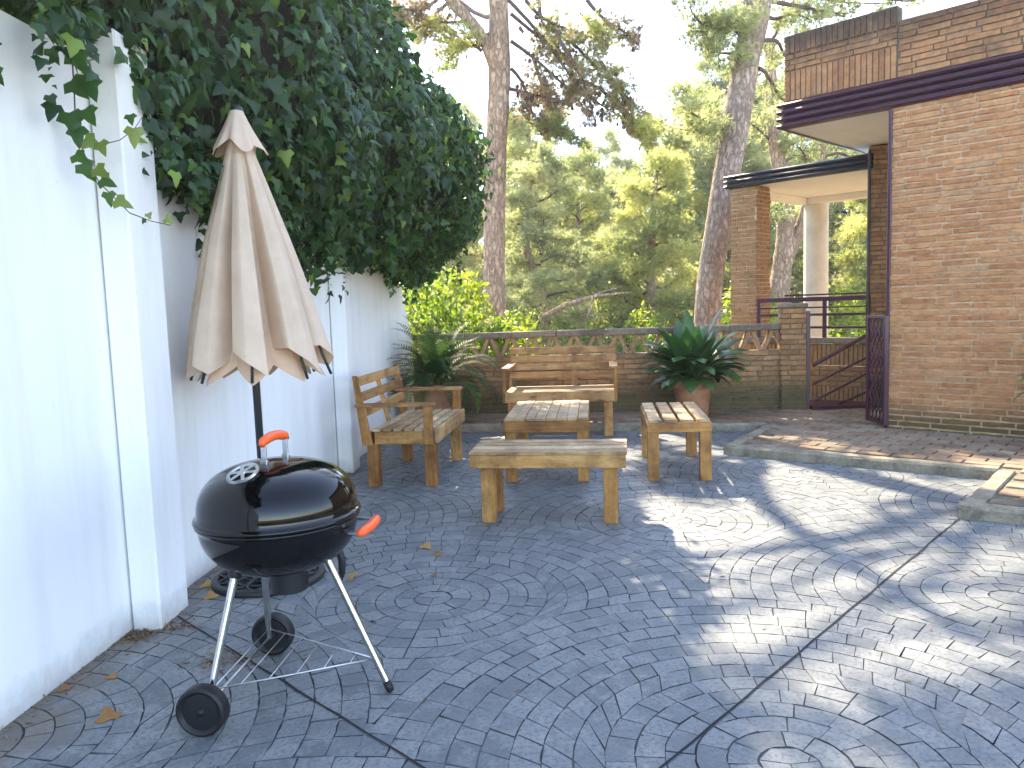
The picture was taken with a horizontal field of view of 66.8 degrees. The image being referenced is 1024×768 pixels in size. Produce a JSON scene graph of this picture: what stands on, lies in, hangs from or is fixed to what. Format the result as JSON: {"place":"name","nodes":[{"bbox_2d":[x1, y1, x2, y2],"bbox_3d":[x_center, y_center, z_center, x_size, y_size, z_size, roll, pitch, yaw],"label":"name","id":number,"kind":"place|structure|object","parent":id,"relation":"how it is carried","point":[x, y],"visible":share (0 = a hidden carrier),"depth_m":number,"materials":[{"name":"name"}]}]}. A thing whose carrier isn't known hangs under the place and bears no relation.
{"place":"outdoors","nodes":[
{"label":"outdoors","id":0,"kind":"place"},
{"bbox_2d":[0,431,1023,767],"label":"patio","id":1,"kind":"structure","parent":0,"point":[544,561],"depth_m":3.04,"materials":[{"name":"grey stone"}]},
{"bbox_2d":[56,683,70,692],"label":"dead leaf","id":2,"kind":"object","parent":1,"relation":"on","point":[65,686],"visible":1,"depth_m":2.76,"materials":[{"name":"brown plant"}]},
{"bbox_2d":[93,706,122,723],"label":"dead leaf","id":3,"kind":"object","parent":1,"relation":"on","point":[107,713],"visible":1,"depth_m":2.56,"materials":[{"name":"brown plant"}]},
{"bbox_2d":[104,672,117,678],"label":"dead leaf","id":4,"kind":"object","parent":1,"relation":"on","point":[113,676],"visible":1,"depth_m":2.84,"materials":[{"name":"brown plant"}]},
{"bbox_2d":[199,580,210,587],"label":"dead leaf","id":5,"kind":"object","parent":1,"relation":"on","point":[207,583],"visible":0.95,"depth_m":3.77,"materials":[{"name":"brown plant"}]},
{"bbox_2d":[203,590,218,599],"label":"dead leaf","id":6,"kind":"object","parent":1,"relation":"on","point":[211,594],"visible":1,"depth_m":3.62,"materials":[{"name":"brown plant"}]},
{"bbox_2d":[211,565,324,598],"bbox_3d":[-1.210,0.870,3.854,0.544,0.195,0.544,-2,6,0],"label":"parasol stand","id":7,"kind":"object","parent":1,"relation":"on","point":[247,587],"visible":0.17,"depth_m":3.73,"materials":[{"name":"plastic"}]},
{"bbox_2d":[185,105,333,458],"bbox_3d":[-1.217,-0.221,3.743,0.671,2.188,0.706,-2,6,0],"label":"parasol","id":8,"kind":"object","parent":7,"relation":"in","point":[254,318],"visible":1,"depth_m":3.56,"materials":[{"name":"fabric"}]},
{"bbox_2d":[175,430,393,736],"bbox_3d":[-0.740,0.608,2.677,0.643,0.916,0.630,-2,6,0],"label":"kettle grill","id":9,"kind":"object","parent":1,"relation":"on","point":[285,522],"visible":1,"depth_m":2.46,"materials":[{"name":"black metal"}]},
{"bbox_2d":[177,616,425,767],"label":"patio joint","id":10,"kind":"object","parent":1,"relation":"on","point":[338,714],"visible":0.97,"depth_m":2.62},
{"bbox_2d":[348,572,357,579],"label":"dead leaf","id":11,"kind":"object","parent":1,"relation":"on","point":[351,576],"visible":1,"depth_m":3.81,"materials":[{"name":"brown plant"}]},
{"bbox_2d":[352,364,464,486],"bbox_3d":[-0.785,0.296,6.268,0.620,0.839,1.182,-1,6,7],"label":"garden bench","id":12,"kind":"object","parent":1,"relation":"on","point":[406,422],"visible":1,"depth_m":5.81,"materials":[{"name":"brown wood"}]},
{"bbox_2d":[420,541,430,548],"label":"dead leaf","id":13,"kind":"object","parent":1,"relation":"on","point":[427,545],"visible":1,"depth_m":4.27,"materials":[{"name":"beige plant"}]},
{"bbox_2d":[434,551,443,555],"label":"dead leaf","id":14,"kind":"object","parent":1,"relation":"on","point":[437,553],"visible":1,"depth_m":4.14,"materials":[{"name":"brown plant"}]},
{"bbox_2d":[0,413,1021,761],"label":"leaf litter","id":15,"kind":"object","parent":1,"relation":"on","point":[132,635],"visible":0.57,"depth_m":3.07,"materials":[{"name":"brown plant"}]},
{"bbox_2d":[504,400,589,481],"bbox_3d":[0.312,0.437,6.271,0.627,0.486,1.069,-1,6,6],"label":"coffee table","id":16,"kind":"object","parent":1,"relation":"on","point":[522,419],"visible":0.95,"depth_m":5.78,"materials":[{"name":"brown wood"}]},
{"bbox_2d":[468,439,626,523],"bbox_3d":[0.242,0.601,4.828,0.944,0.448,0.455,-1,6,9],"label":"slatted bench","id":17,"kind":"object","parent":1,"relation":"on","point":[491,459],"visible":1,"depth_m":4.64,"materials":[{"name":"brown wood"}]},
{"bbox_2d":[501,345,617,435],"bbox_3d":[0.510,0.064,8.056,1.166,0.866,0.695,-1,6,7],"label":"garden bench","id":18,"kind":"object","parent":1,"relation":"on","point":[513,396],"visible":0.94,"depth_m":8.25,"materials":[{"name":"brown wood"}]},
{"bbox_2d":[413,422,765,431],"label":"kerb","id":19,"kind":"structure","parent":1,"relation":"on","point":[627,426],"depth_m":7.98,"materials":[{"name":"concrete"}]},
{"bbox_2d":[640,402,711,480],"bbox_3d":[1.277,0.432,6.143,0.466,0.457,1.019,-1,6,7],"label":"slatted stool","id":20,"kind":"object","parent":1,"relation":"on","point":[694,419],"visible":1,"depth_m":5.68,"materials":[{"name":"brown wood"}]},
{"bbox_2d":[723,424,776,453],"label":"kerb","id":21,"kind":"structure","parent":1,"relation":"on","point":[751,435],"depth_m":7.02,"materials":[{"name":"concrete"}]},
{"bbox_2d":[658,533,940,767],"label":"patio joint","id":22,"kind":"object","parent":1,"relation":"on","point":[739,702],"visible":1,"depth_m":2.75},
{"bbox_2d":[723,443,999,478],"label":"kerb","id":23,"kind":"structure","parent":1,"relation":"on","point":[909,465],"depth_m":5.91,"materials":[{"name":"concrete"}]},
{"bbox_2d":[776,0,1023,438],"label":"brick house","id":24,"kind":"structure","parent":1,"relation":"on","point":[934,100],"depth_m":6.73,"materials":[{"name":"brick"}]},
{"bbox_2d":[865,315,888,424],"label":"garden gate","id":25,"kind":"structure","parent":24,"relation":"attached to","point":[883,335],"depth_m":7.28,"materials":[{"name":"metal"}]},
{"bbox_2d":[940,518,959,533],"bbox_3d":[2.627,0.771,4.535,0.014,0.001,0.877,3,8,43],"label":"patio joint","id":26,"kind":"object","parent":1,"relation":"on","point":[950,525],"visible":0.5,"depth_m":4.35,"materials":[{"name":"grey concrete"}]},
{"bbox_2d":[957,469,1015,518],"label":"kerb","id":27,"kind":"structure","parent":1,"relation":"on","point":[992,486],"depth_m":4.78,"materials":[{"name":"concrete"}]},
{"bbox_2d":[958,501,1023,524],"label":"kerb","id":28,"kind":"structure","parent":1,"relation":"on","point":[1004,514],"depth_m":4.41,"materials":[{"name":"concrete"}]},
{"bbox_2d":[415,239,866,354],"bbox_3d":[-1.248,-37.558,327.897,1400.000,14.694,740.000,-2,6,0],"label":"ground","id":29,"kind":"structure","parent":0,"point":[561,342],"depth_m":30.89,"materials":[{"name":"green plant"}]},
{"bbox_2d":[0,10,415,729],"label":"garden wall","id":30,"kind":"structure","parent":29,"relation":"on","point":[122,440],"depth_m":3.09,"materials":[{"name":"white paint"}]},
{"bbox_2d":[56,50,173,225],"bbox_3d":[-1.460,-0.938,2.840,0.394,0.719,0.047,-2,6,0],"label":"ivy tendril","id":31,"kind":"object","parent":30,"relation":"attached to","point":[80,86],"visible":0.94,"depth_m":2.84,"materials":[{"name":"green plant"}]},
{"bbox_2d":[0,0,500,310],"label":"ivy","id":32,"kind":"object","parent":30,"relation":"attached to","point":[327,98],"visible":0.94,"depth_m":4.48,"materials":[{"name":"green plant"}]},
{"bbox_2d":[381,106,476,308],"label":"pine tree","id":33,"kind":"object","parent":29,"relation":"on","point":[445,264],"depth_m":23.00,"materials":[{"name":"green plant"}]},
{"bbox_2d":[401,272,506,356],"bbox_3d":[-0.972,-0.540,11.338,1.912,2.338,1.432,-2,6,0],"label":"leafy shrub","id":34,"kind":"object","parent":29,"relation":"on","point":[447,302],"visible":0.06,"depth_m":11.16,"materials":[{"name":"green plant"}]},
{"bbox_2d":[439,97,486,246],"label":"pine tree","id":35,"kind":"object","parent":29,"relation":"on","point":[474,117],"visible":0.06,"depth_m":46.22,"materials":[{"name":"green plant"}]},
{"bbox_2d":[402,266,533,358],"bbox_3d":[-0.585,-0.462,10.054,1.991,2.123,1.250,-2,6,0],"label":"leafy shrub","id":36,"kind":"object","parent":29,"relation":"on","point":[443,316],"visible":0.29,"depth_m":9.82,"materials":[{"name":"green plant"}]},
{"bbox_2d":[410,211,531,354],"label":"pine tree","id":37,"kind":"object","parent":29,"relation":"on","point":[469,261],"visible":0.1,"depth_m":16.68,"materials":[{"name":"green plant"}]},
{"bbox_2d":[432,132,529,306],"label":"pine tree","id":38,"kind":"object","parent":29,"relation":"on","point":[480,263],"visible":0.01,"depth_m":31.67,"materials":[{"name":"green plant"}]},
{"bbox_2d":[460,305,541,356],"bbox_3d":[-0.262,-0.201,9.627,1.299,1.552,0.833,-2,6,0],"label":"leafy shrub","id":39,"kind":"object","parent":29,"relation":"on","point":[498,325],"visible":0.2,"depth_m":9.52,"materials":[{"name":"green plant"}]},
{"bbox_2d":[470,284,549,329],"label":"undergrowth shrub","id":40,"kind":"object","parent":29,"relation":"on","point":[537,318],"visible":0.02,"depth_m":29.91,"materials":[{"name":"green plant"}]},
{"bbox_2d":[481,111,556,252],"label":"pine tree","id":41,"kind":"object","parent":29,"relation":"on","point":[521,159],"visible":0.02,"depth_m":48.85,"materials":[{"name":"green plant"}]},
{"bbox_2d":[378,0,674,352],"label":"pine tree","id":42,"kind":"object","parent":29,"relation":"on","point":[494,42],"visible":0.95,"depth_m":12.32,"materials":[{"name":"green plant"}]},
{"bbox_2d":[461,84,592,327],"bbox_3d":[0.247,-5.204,24.977,5.084,8.270,4.278,-3,6,-10],"label":"pine tree","id":43,"kind":"object","parent":29,"relation":"on","point":[522,133],"visible":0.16,"depth_m":23.68,"materials":[{"name":"green plant"}]},
{"bbox_2d":[508,296,568,354],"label":"undergrowth shrub","id":44,"kind":"object","parent":29,"relation":"on","point":[532,318],"visible":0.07,"depth_m":19.23,"materials":[{"name":"green plant"}]},
{"bbox_2d":[470,137,610,346],"bbox_3d":[0.899,-2.990,18.698,3.622,5.566,3.673,-4,6,-25],"label":"pine tree","id":45,"kind":"object","parent":29,"relation":"on","point":[527,218],"visible":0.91,"depth_m":18.09,"materials":[{"name":"green plant"}]},
{"bbox_2d":[532,148,604,313],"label":"pine tree","id":46,"kind":"object","parent":29,"relation":"on","point":[571,156],"visible":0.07,"depth_m":34.96,"materials":[{"name":"green plant"}]},
{"bbox_2d":[529,151,623,344],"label":"pine tree","id":47,"kind":"object","parent":29,"relation":"on","point":[597,201],"visible":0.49,"depth_m":22.46,"materials":[{"name":"green plant"}]},
{"bbox_2d":[536,318,622,354],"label":"undergrowth shrub","id":48,"kind":"object","parent":29,"relation":"on","point":[565,327],"visible":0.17,"depth_m":17.06,"materials":[{"name":"green plant"}]},
{"bbox_2d":[542,286,631,319],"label":"fallen branch","id":49,"kind":"object","parent":29,"relation":"on","point":[563,306],"visible":1,"depth_m":14.89,"materials":[{"name":"brown wood"}]},
{"bbox_2d":[561,271,612,328],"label":"undergrowth shrub","id":50,"kind":"object","parent":29,"relation":"on","point":[601,308],"visible":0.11,"depth_m":25.76,"materials":[{"name":"green plant"}]},
{"bbox_2d":[563,125,630,264],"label":"pine tree","id":51,"kind":"object","parent":29,"relation":"on","point":[613,142],"visible":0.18,"depth_m":44.40,"materials":[{"name":"green plant"}]},
{"bbox_2d":[568,175,646,324],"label":"pine tree","id":52,"kind":"object","parent":29,"relation":"on","point":[611,180],"visible":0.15,"depth_m":27.51,"materials":[{"name":"green plant"}]},
{"bbox_2d":[586,309,652,353],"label":"undergrowth shrub","id":53,"kind":"object","parent":29,"relation":"on","point":[611,322],"visible":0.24,"depth_m":18.78,"materials":[{"name":"green plant"}]},
{"bbox_2d":[584,250,666,309],"bbox_3d":[5.073,-4.988,37.698,5.197,3.660,4.017,1,6,27],"label":"undergrowth shrub","id":54,"kind":"object","parent":29,"relation":"on","point":[626,268],"depth_m":37.56,"materials":[{"name":"green plant"}]},
{"bbox_2d":[592,150,669,270],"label":"pine tree","id":55,"kind":"object","parent":29,"relation":"on","point":[620,162],"visible":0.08,"depth_m":38.67,"materials":[{"name":"green plant"}]},
{"bbox_2d":[579,144,702,346],"bbox_3d":[3.285,-3.036,18.843,3.484,5.423,3.220,1,6,28],"label":"pine tree","id":56,"kind":"object","parent":29,"relation":"on","point":[643,193],"visible":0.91,"depth_m":18.23,"materials":[{"name":"green plant"}]},
{"bbox_2d":[603,278,691,325],"bbox_3d":[4.739,-2.882,27.862,3.544,2.545,2.738,1,6,26],"label":"undergrowth shrub","id":57,"kind":"object","parent":29,"relation":"on","point":[638,285],"visible":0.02,"depth_m":27.20,"materials":[{"name":"green plant"}]},
{"bbox_2d":[624,300,671,352],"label":"undergrowth shrub","id":58,"kind":"object","parent":29,"relation":"on","point":[647,336],"visible":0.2,"depth_m":15.86,"materials":[{"name":"green plant"}]},
{"bbox_2d":[606,67,730,323],"bbox_3d":[5.568,-4.938,23.672,4.595,8.270,4.924,-5,6,-30],"label":"pine tree","id":59,"kind":"object","parent":29,"relation":"on","point":[679,142],"visible":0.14,"depth_m":22.34,"materials":[{"name":"green plant"}]},
{"bbox_2d":[657,127,703,269],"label":"pine tree","id":60,"kind":"object","parent":29,"relation":"on","point":[675,193],"depth_m":46.37,"materials":[{"name":"green plant"}]},
{"bbox_2d":[637,263,728,312],"bbox_3d":[7.286,-4.184,33.786,4.725,2.842,3.651,1,6,27],"label":"undergrowth shrub","id":61,"kind":"object","parent":29,"relation":"on","point":[672,274],"visible":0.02,"depth_m":33.49,"materials":[{"name":"green plant"}]},
{"bbox_2d":[648,309,730,348],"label":"undergrowth shrub","id":62,"kind":"object","parent":29,"relation":"on","point":[677,316],"visible":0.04,"depth_m":18.07,"materials":[{"name":"green plant"}]},
{"bbox_2d":[676,287,730,324],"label":"undergrowth shrub","id":63,"kind":"object","parent":29,"relation":"on","point":[726,322],"visible":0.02,"depth_m":26.22,"materials":[{"name":"green plant"}]},
{"bbox_2d":[660,49,768,240],"bbox_3d":[7.838,-7.332,29.168,6.806,10.670,6.027,-4,6,-20],"label":"pine tree","id":64,"kind":"object","parent":29,"relation":"on","point":[701,65],"visible":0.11,"depth_m":28.93,"materials":[{"name":"green plant"}]},
{"bbox_2d":[641,75,829,347],"bbox_3d":[6.475,-4.409,21.651,4.859,7.653,4.838,-7,8,-44],"label":"pine tree","id":65,"kind":"object","parent":29,"relation":"on","point":[703,181],"visible":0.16,"depth_m":21.14,"materials":[{"name":"green plant"}]},
{"bbox_2d":[720,281,779,349],"bbox_3d":[4.577,-1.116,15.039,1.586,2.227,2.030,3,7,39],"label":"undergrowth shrub","id":66,"kind":"object","parent":29,"relation":"on","point":[726,302],"visible":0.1,"depth_m":14.59,"materials":[{"name":"green plant"}]},
{"bbox_2d":[726,70,848,271],"bbox_3d":[8.669,-6.156,25.853,4.890,9.282,5.655,0,6,15],"label":"pine tree","id":67,"kind":"object","parent":29,"relation":"on","point":[799,161],"visible":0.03,"depth_m":24.82,"materials":[{"name":"green plant"}]},
{"bbox_2d":[654,0,928,339],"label":"pine tree","id":68,"kind":"object","parent":29,"relation":"on","point":[752,18],"visible":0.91,"depth_m":11.20,"materials":[{"name":"brown plant"}]},
{"bbox_2d":[715,0,867,321],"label":"pine tree","id":69,"kind":"object","parent":29,"relation":"on","point":[789,236],"visible":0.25,"depth_m":16.56,"materials":[{"name":"green plant"}]},
{"bbox_2d":[723,144,887,401],"bbox_3d":[4.292,-0.997,9.972,2.248,3.550,2.288,4,8,45],"label":"porch","id":70,"kind":"object","parent":29,"relation":"on","point":[815,189],"visible":0.45,"depth_m":9.67,"materials":[{"name":"paint"}]},
{"bbox_2d":[757,292,870,337],"bbox_3d":[3.580,-0.807,9.252,1.359,0.530,0.141,4,8,45],"label":"porch railing","id":71,"kind":"object","parent":70,"relation":"on","point":[824,314],"visible":0.84,"depth_m":9.11,"materials":[{"name":"metal"}]},
{"bbox_2d":[770,23,866,282],"bbox_3d":[13.091,-8.371,31.033,7.323,12.062,6.563,-3,6,-15],"label":"pine tree","id":72,"kind":"object","parent":29,"relation":"on","point":[835,204],"depth_m":31.63,"materials":[{"name":"green plant"}]},
{"bbox_2d":[790,255,852,308],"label":"undergrowth shrub","id":73,"kind":"object","parent":29,"relation":"on","point":[830,272],"visible":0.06,"depth_m":22.66,"materials":[{"name":"green plant"}]},
{"bbox_2d":[790,144,866,309],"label":"pine tree","id":74,"kind":"object","parent":29,"relation":"on","point":[837,212],"visible":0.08,"depth_m":22.26,"materials":[{"name":"green plant"}]},
{"bbox_2d":[799,198,866,336],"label":"pine tree","id":75,"kind":"object","parent":29,"relation":"on","point":[856,226],"visible":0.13,"depth_m":19.78,"materials":[{"name":"green plant"}]},
{"bbox_2d":[828,275,865,336],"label":"undergrowth shrub","id":76,"kind":"object","parent":29,"relation":"on","point":[858,302],"visible":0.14,"depth_m":15.95,"materials":[{"name":"green plant"}]},
{"bbox_2d":[828,303,865,336],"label":"undergrowth shrub","id":77,"kind":"object","parent":29,"relation":"on","point":[855,332],"visible":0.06,"depth_m":15.09,"materials":[{"name":"green plant"}]},
{"bbox_2d":[829,273,865,336],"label":"undergrowth shrub","id":78,"kind":"object","parent":29,"relation":"on","point":[836,310],"visible":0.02,"depth_m":21.80,"materials":[{"name":"green plant"}]},
{"bbox_2d":[376,0,974,242],"label":"sky","id":79,"kind":"structure","parent":0,"point":[665,56],"materials":[{"name":"white"}]},
{"bbox_2d":[462,408,1023,506],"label":"terrace paving","id":80,"kind":"structure","parent":0,"point":[853,431],"depth_m":6.69,"materials":[{"name":"brick"}]},
{"bbox_2d":[386,312,501,415],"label":"potted palm","id":81,"kind":"object","parent":80,"relation":"on","point":[434,361],"visible":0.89,"depth_m":8.28,"materials":[{"name":"plant"}]},
{"bbox_2d":[412,323,780,413],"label":"brick parapet wall","id":82,"kind":"structure","parent":80,"relation":"on","point":[758,388],"depth_m":8.85,"materials":[{"name":"brick"}]},
{"bbox_2d":[642,307,751,415],"bbox_3d":[1.931,-0.234,8.235,1.172,1.178,1.263,-2,6,0],"label":"potted plant","id":83,"kind":"object","parent":80,"relation":"on","point":[691,351],"visible":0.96,"depth_m":8.08,"materials":[{"name":"green plant"}]},
{"bbox_2d":[778,303,809,409],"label":"gate pillar","id":84,"kind":"structure","parent":80,"relation":"on","point":[794,341],"depth_m":8.54,"materials":[{"name":"brick"}]},
{"bbox_2d":[810,400,880,409],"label":"entrance steps","id":85,"kind":"structure","parent":80,"relation":"on","point":[824,404],"depth_m":8.58,"materials":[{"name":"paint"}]},
{"bbox_2d":[812,334,865,403],"bbox_3d":[3.661,-0.147,8.627,0.680,0.845,0.059,-3,6,-6],"label":"sloping handrail","id":86,"kind":"object","parent":85,"relation":"on","point":[839,350],"visible":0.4,"depth_m":8.62,"materials":[{"name":"paint"}]},
{"bbox_2d":[1010,354,1023,400],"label":"potted plant","id":87,"kind":"object","parent":80,"relation":"on","point":[1021,380],"visible":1,"depth_m":6.12,"materials":[{"name":"green plant"}]},
{"bbox_2d":[499,421,1023,502],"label":"terrace","id":88,"kind":"structure","parent":0,"point":[1011,480],"depth_m":5.07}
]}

